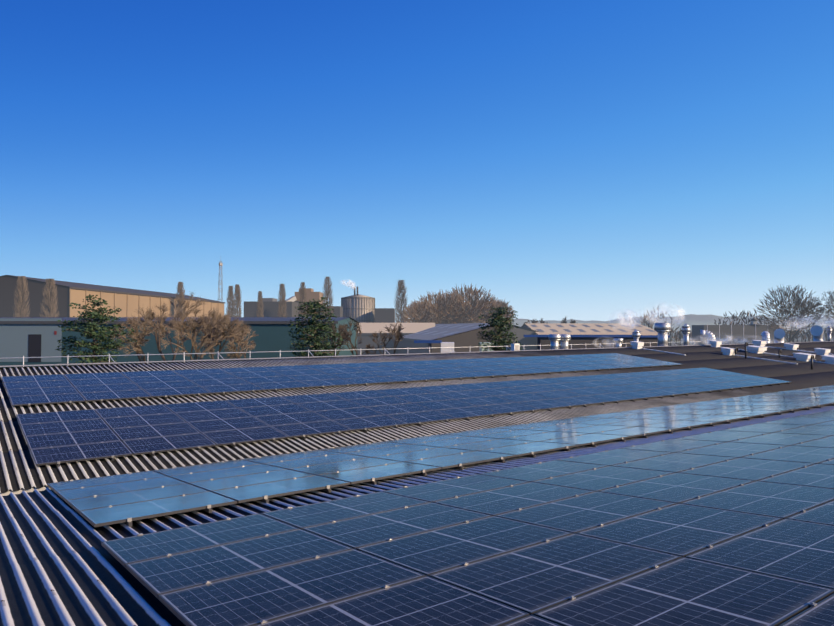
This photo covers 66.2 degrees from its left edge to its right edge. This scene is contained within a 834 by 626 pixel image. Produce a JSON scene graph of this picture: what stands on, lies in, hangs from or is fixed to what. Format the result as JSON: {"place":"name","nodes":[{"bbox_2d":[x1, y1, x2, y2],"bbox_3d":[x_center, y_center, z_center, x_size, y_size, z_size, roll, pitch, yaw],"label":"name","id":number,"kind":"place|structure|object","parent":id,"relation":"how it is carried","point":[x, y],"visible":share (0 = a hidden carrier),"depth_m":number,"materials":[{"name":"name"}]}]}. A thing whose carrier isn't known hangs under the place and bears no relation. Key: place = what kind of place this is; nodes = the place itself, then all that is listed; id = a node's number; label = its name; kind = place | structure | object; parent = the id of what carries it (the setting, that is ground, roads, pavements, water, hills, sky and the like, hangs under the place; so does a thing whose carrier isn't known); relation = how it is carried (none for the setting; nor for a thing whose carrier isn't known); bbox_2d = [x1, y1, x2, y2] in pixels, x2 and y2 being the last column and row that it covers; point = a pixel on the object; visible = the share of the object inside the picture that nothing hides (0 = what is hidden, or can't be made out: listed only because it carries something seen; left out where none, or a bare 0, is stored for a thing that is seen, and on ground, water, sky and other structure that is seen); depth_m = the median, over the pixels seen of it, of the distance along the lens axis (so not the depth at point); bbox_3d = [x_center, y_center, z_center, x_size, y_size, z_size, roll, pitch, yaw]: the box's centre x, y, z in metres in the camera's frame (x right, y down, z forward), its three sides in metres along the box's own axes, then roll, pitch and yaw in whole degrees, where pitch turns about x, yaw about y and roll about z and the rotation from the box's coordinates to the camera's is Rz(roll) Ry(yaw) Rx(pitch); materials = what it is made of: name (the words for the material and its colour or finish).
{"place":"outdoors","nodes":[
{"label":"outdoors","id":0,"kind":"place"},
{"bbox_2d":[3,275,224,316],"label":"warehouse","id":1,"kind":"structure","parent":0,"point":[78,293],"depth_m":214.80,"materials":[{"name":"beige metal"}]},
{"bbox_2d":[0,275,218,316],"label":"steelworks shed cladding","id":2,"kind":"structure","parent":1,"relation":"attached to","point":[8,284],"depth_m":183.26,"materials":[{"name":"metal"}]},
{"bbox_2d":[6,358,299,367],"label":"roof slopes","id":3,"kind":"structure","parent":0,"point":[110,364],"depth_m":24.74,"materials":[{"name":"grey metal"}]},
{"bbox_2d":[0,341,700,366],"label":"guardrail","id":4,"kind":"object","parent":3,"relation":"on","point":[280,351],"visible":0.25,"depth_m":49.08,"materials":[{"name":"grey metal"}]},
{"bbox_2d":[0,342,833,492],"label":"roof slope","id":5,"kind":"structure","parent":3,"relation":"on","point":[19,469],"depth_m":21.43,"materials":[{"name":"grey metal"}]},
{"bbox_2d":[630,340,833,362],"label":"rooftop units","id":6,"kind":"object","parent":5,"relation":"on","point":[757,347],"visible":0.96,"depth_m":45.66},
{"bbox_2d":[641,346,833,363],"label":"roof condensate pipes","id":7,"kind":"object","parent":5,"relation":"on","point":[759,358],"visible":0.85,"depth_m":42.96,"materials":[{"name":"white plastic"}]},
{"bbox_2d":[735,342,813,368],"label":"vent pipes","id":8,"kind":"object","parent":5,"relation":"on","point":[779,351],"visible":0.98,"depth_m":41.63,"materials":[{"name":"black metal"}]},
{"bbox_2d":[0,406,833,625],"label":"roof slope","id":9,"kind":"structure","parent":3,"relation":"on","point":[60,565],"depth_m":7.20,"materials":[{"name":"grey metal"}]},
{"bbox_2d":[28,365,833,526],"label":"clamps","id":10,"kind":"object","parent":9,"relation":"on","point":[209,510],"visible":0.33,"depth_m":15.69,"materials":[{"name":"silver metal"}]},
{"bbox_2d":[1,353,833,625],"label":"solar panel frames","id":11,"kind":"structure","parent":10,"relation":"on","point":[781,622],"depth_m":9.23,"materials":[{"name":"silver metal"}]},
{"bbox_2d":[2,353,833,625],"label":"solar panel glass","id":12,"kind":"object","parent":11,"relation":"in","point":[686,592],"visible":1,"depth_m":7.81,"materials":[{"name":"blue glass"}]},
{"bbox_2d":[18,353,832,623],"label":"panel clamps","id":13,"kind":"object","parent":11,"relation":"attached to","point":[389,539],"visible":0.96,"depth_m":11.98,"materials":[{"name":"silver metal"}]},
{"bbox_2d":[511,343,519,351],"bbox_3d":[9.607,3.639,62.623,0.700,1.300,0.510,1,-2,-36],"label":"roof cabinet","id":14,"kind":"object","parent":3,"relation":"on","point":[515,346],"visible":0.64,"depth_m":62.44,"materials":[{"name":"white metal"}]},
{"bbox_2d":[548,323,832,348],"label":"roof vents","id":15,"kind":"object","parent":3,"relation":"on","point":[662,330],"visible":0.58,"depth_m":50.45,"materials":[{"name":"silver metal"}]},
{"bbox_2d":[700,325,823,344],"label":"roof vents","id":16,"kind":"object","parent":3,"relation":"on","point":[817,332],"visible":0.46,"depth_m":64.77,"materials":[{"name":"white metal"}]},
{"bbox_2d":[0,317,358,367],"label":"teal shed","id":17,"kind":"structure","parent":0,"point":[272,333],"depth_m":110.71,"materials":[{"name":"grey"}]},
{"bbox_2d":[0,318,61,361],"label":"building","id":18,"kind":"structure","parent":17,"relation":"attached to","point":[29,340],"depth_m":111.18,"materials":[{"name":"grey metal"}]},
{"bbox_2d":[244,288,394,322],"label":"industrial buildings","id":19,"kind":"structure","parent":0,"point":[271,308],"depth_m":373.04,"materials":[{"name":"brown concrete"}]},
{"bbox_2d":[285,296,296,301],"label":"works conveyor","id":20,"kind":"object","parent":19,"relation":"on","point":[292,298],"depth_m":377.35,"materials":[{"name":"grey metal"}]},
{"bbox_2d":[339,279,355,289],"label":"smoke plume","id":21,"kind":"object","parent":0,"point":[352,285],"depth_m":394.63,"materials":[{"name":"white"}]},
{"bbox_2d":[0,136,833,339],"bbox_3d":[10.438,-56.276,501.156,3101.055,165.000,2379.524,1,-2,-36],"label":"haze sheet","id":22,"kind":"object","parent":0,"point":[462,255],"depth_m":499.93,"materials":[{"name":"white"}]},
{"bbox_2d":[0,341,833,366],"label":"roof ridge cap","id":23,"kind":"object","parent":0,"point":[340,356],"visible":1,"depth_m":29.52,"materials":[{"name":"grey metal"}]},
{"bbox_2d":[0,0,833,322],"label":"sky","id":24,"kind":"structure","parent":0,"point":[221,79],"materials":[{"name":"blue"}]},
{"bbox_2d":[414,335,631,353],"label":"yard boxes","id":25,"kind":"object","parent":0,"point":[446,344],"visible":0.58,"depth_m":119.79,"materials":[{"name":"white"}]},
{"bbox_2d":[561,316,576,322],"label":"bare tree","id":26,"kind":"object","parent":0,"point":[565,319],"depth_m":326.31,"materials":[{"name":"brown plant"}]},
{"bbox_2d":[475,314,833,332],"bbox_3d":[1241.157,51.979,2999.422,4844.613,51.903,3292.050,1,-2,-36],"label":"hills","id":27,"kind":"structure","parent":0,"point":[681,324],"depth_m":1430.36,"materials":[{"name":"grass"},{"name":"earth"},{"name":"foliage"}]},
{"bbox_2d":[592,302,833,347],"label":"steam","id":28,"kind":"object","parent":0,"point":[671,317],"depth_m":54.38,"materials":[{"name":"white"}]},
{"bbox_2d":[692,317,783,344],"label":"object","id":29,"kind":"structure","parent":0,"point":[753,329],"depth_m":257.06,"materials":[{"name":"grey metal"}]},
{"bbox_2d":[668,333,832,345],"bbox_3d":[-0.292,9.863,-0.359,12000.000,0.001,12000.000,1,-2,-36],"label":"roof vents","id":30,"kind":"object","parent":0,"point":[681,343],"depth_m":487.00,"materials":[{"name":"silver metal"}]},
{"bbox_2d":[12,276,29,316],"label":"poplar tree","id":31,"kind":"object","parent":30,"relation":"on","point":[22,287],"depth_m":166.76,"materials":[{"name":"brown plant"}]},
{"bbox_2d":[40,278,59,316],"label":"poplar tree","id":32,"kind":"object","parent":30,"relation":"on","point":[49,308],"depth_m":169.62,"materials":[{"name":"brown plant"}]},
{"bbox_2d":[55,294,137,365],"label":"pine tree","id":33,"kind":"object","parent":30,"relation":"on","point":[98,316],"visible":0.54,"depth_m":71.98,"materials":[{"name":"green plant"}]},
{"bbox_2d":[110,316,162,361],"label":"bare tree","id":34,"kind":"object","parent":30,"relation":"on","point":[137,336],"visible":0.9,"depth_m":77.34,"materials":[{"name":"brown plant"}]},
{"bbox_2d":[135,292,215,362],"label":"bare tree","id":35,"kind":"object","parent":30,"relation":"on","point":[151,316],"visible":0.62,"depth_m":85.11,"materials":[{"name":"brown plant"}]},
{"bbox_2d":[174,282,186,313],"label":"poplar tree","id":36,"kind":"object","parent":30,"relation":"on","point":[179,292],"depth_m":241.58,"materials":[{"name":"brown plant"}]},
{"bbox_2d":[161,309,243,361],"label":"bare tree","id":37,"kind":"object","parent":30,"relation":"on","point":[178,326],"visible":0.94,"depth_m":80.38,"materials":[{"name":"brown plant"}]},
{"bbox_2d":[193,313,247,360],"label":"bare tree","id":38,"kind":"object","parent":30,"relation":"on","point":[213,335],"visible":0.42,"depth_m":85.33,"materials":[{"name":"brown plant"}]},
{"bbox_2d":[218,261,222,301],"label":"lattice mast","id":39,"kind":"object","parent":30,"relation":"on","point":[221,280],"depth_m":352.58,"materials":[{"name":"silver metal"}]},
{"bbox_2d":[225,286,234,316],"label":"poplar tree","id":40,"kind":"object","parent":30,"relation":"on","point":[231,311],"depth_m":321.53,"materials":[{"name":"brown plant"}]},
{"bbox_2d":[233,284,241,316],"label":"poplar tree","id":41,"kind":"object","parent":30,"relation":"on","point":[237,303],"depth_m":323.48,"materials":[{"name":"brown plant"}]},
{"bbox_2d":[224,323,256,358],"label":"shrub","id":42,"kind":"object","parent":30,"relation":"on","point":[239,344],"visible":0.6,"depth_m":91.25,"materials":[{"name":"brown plant"}]},
{"bbox_2d":[256,291,263,316],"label":"poplar tree","id":43,"kind":"object","parent":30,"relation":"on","point":[259,310],"depth_m":331.40,"materials":[{"name":"brown plant"}]},
{"bbox_2d":[277,284,286,316],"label":"poplar tree","id":44,"kind":"object","parent":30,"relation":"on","point":[282,300],"depth_m":331.03,"materials":[{"name":"brown plant"}]},
{"bbox_2d":[298,282,307,315],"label":"poplar tree","id":45,"kind":"object","parent":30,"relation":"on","point":[302,291],"depth_m":340.97,"materials":[{"name":"brown plant"}]},
{"bbox_2d":[288,297,342,357],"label":"pine tree","id":46,"kind":"object","parent":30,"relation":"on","point":[314,332],"visible":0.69,"depth_m":75.72,"materials":[{"name":"green plant"}]},
{"bbox_2d":[321,276,333,316],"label":"poplar tree","id":47,"kind":"object","parent":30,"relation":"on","point":[328,294],"depth_m":345.72,"materials":[{"name":"brown plant"}]},
{"bbox_2d":[320,323,350,355],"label":"shrub","id":48,"kind":"object","parent":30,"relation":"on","point":[345,335],"visible":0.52,"depth_m":93.28,"materials":[{"name":"brown plant"}]},
{"bbox_2d":[327,320,373,354],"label":"bare tree","id":49,"kind":"object","parent":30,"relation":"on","point":[356,325],"visible":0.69,"depth_m":98.45,"materials":[{"name":"brown plant"}]},
{"bbox_2d":[341,286,374,322],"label":"storage tank","id":50,"kind":"object","parent":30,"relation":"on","point":[357,307],"depth_m":392.04,"materials":[{"name":"silver metal"}]},
{"bbox_2d":[365,323,404,355],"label":"shrub","id":51,"kind":"object","parent":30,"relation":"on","point":[398,336],"visible":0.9,"depth_m":101.96,"materials":[{"name":"brown plant"}]},
{"bbox_2d":[357,323,434,355],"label":"industrial building","id":52,"kind":"structure","parent":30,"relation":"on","point":[368,329],"depth_m":195.42,"materials":[{"name":"grey"}]},
{"bbox_2d":[394,280,407,322],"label":"poplar tree","id":53,"kind":"object","parent":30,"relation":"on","point":[402,291],"depth_m":329.67,"materials":[{"name":"brown plant"}]},
{"bbox_2d":[407,306,442,323],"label":"bare tree","id":54,"kind":"object","parent":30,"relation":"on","point":[439,321],"depth_m":253.47,"materials":[{"name":"brown plant"}]},
{"bbox_2d":[412,304,456,321],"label":"bare tree","id":55,"kind":"object","parent":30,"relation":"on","point":[446,313],"depth_m":254.54,"materials":[{"name":"brown plant"}]},
{"bbox_2d":[399,283,833,336],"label":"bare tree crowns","id":56,"kind":"object","parent":55,"relation":"attached to","point":[468,310],"depth_m":253.25,"materials":[{"name":"brown plant"}]},
{"bbox_2d":[398,323,538,354],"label":"warehouse","id":57,"kind":"structure","parent":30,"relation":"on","point":[464,336],"depth_m":150.52,"materials":[{"name":"grey metal"}]},
{"bbox_2d":[477,306,522,351],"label":"pine tree","id":58,"kind":"object","parent":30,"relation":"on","point":[498,318],"visible":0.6,"depth_m":94.15,"materials":[{"name":"green plant"}]},
{"bbox_2d":[524,318,544,323],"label":"bare tree","id":59,"kind":"object","parent":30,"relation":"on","point":[536,321],"depth_m":299.84,"materials":[{"name":"brown plant"}]},
{"bbox_2d":[521,323,669,350],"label":"warehouse","id":60,"kind":"structure","parent":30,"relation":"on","point":[648,335],"depth_m":149.09,"materials":[{"name":"grey metal"}]},
{"bbox_2d":[454,305,833,345],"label":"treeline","id":61,"kind":"object","parent":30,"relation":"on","point":[680,335],"depth_m":335.43,"materials":[{"name":"brown"}]},
{"bbox_2d":[515,314,831,330],"bbox_3d":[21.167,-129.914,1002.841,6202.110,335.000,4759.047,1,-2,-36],"label":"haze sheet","id":62,"kind":"object","parent":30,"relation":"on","point":[691,322],"depth_m":990.78,"materials":[{"name":"white"}]},
{"bbox_2d":[776,293,833,341],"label":"bare tree","id":63,"kind":"object","parent":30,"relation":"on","point":[822,309],"depth_m":163.16,"materials":[{"name":"brown plant"}]},
{"bbox_2d":[815,291,833,314],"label":"bare tree","id":64,"kind":"object","parent":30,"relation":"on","point":[829,292],"depth_m":174.41,"materials":[{"name":"brown plant"}]},
{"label":"building walls","id":65,"kind":"object","parent":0,"visible":0},
{"bbox_2d":[0,486,50,495],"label":"joint","id":66,"kind":"object","parent":65,"relation":"on","point":[21,490],"depth_m":11.33,"materials":[{"name":"grey metal"}]}
]}

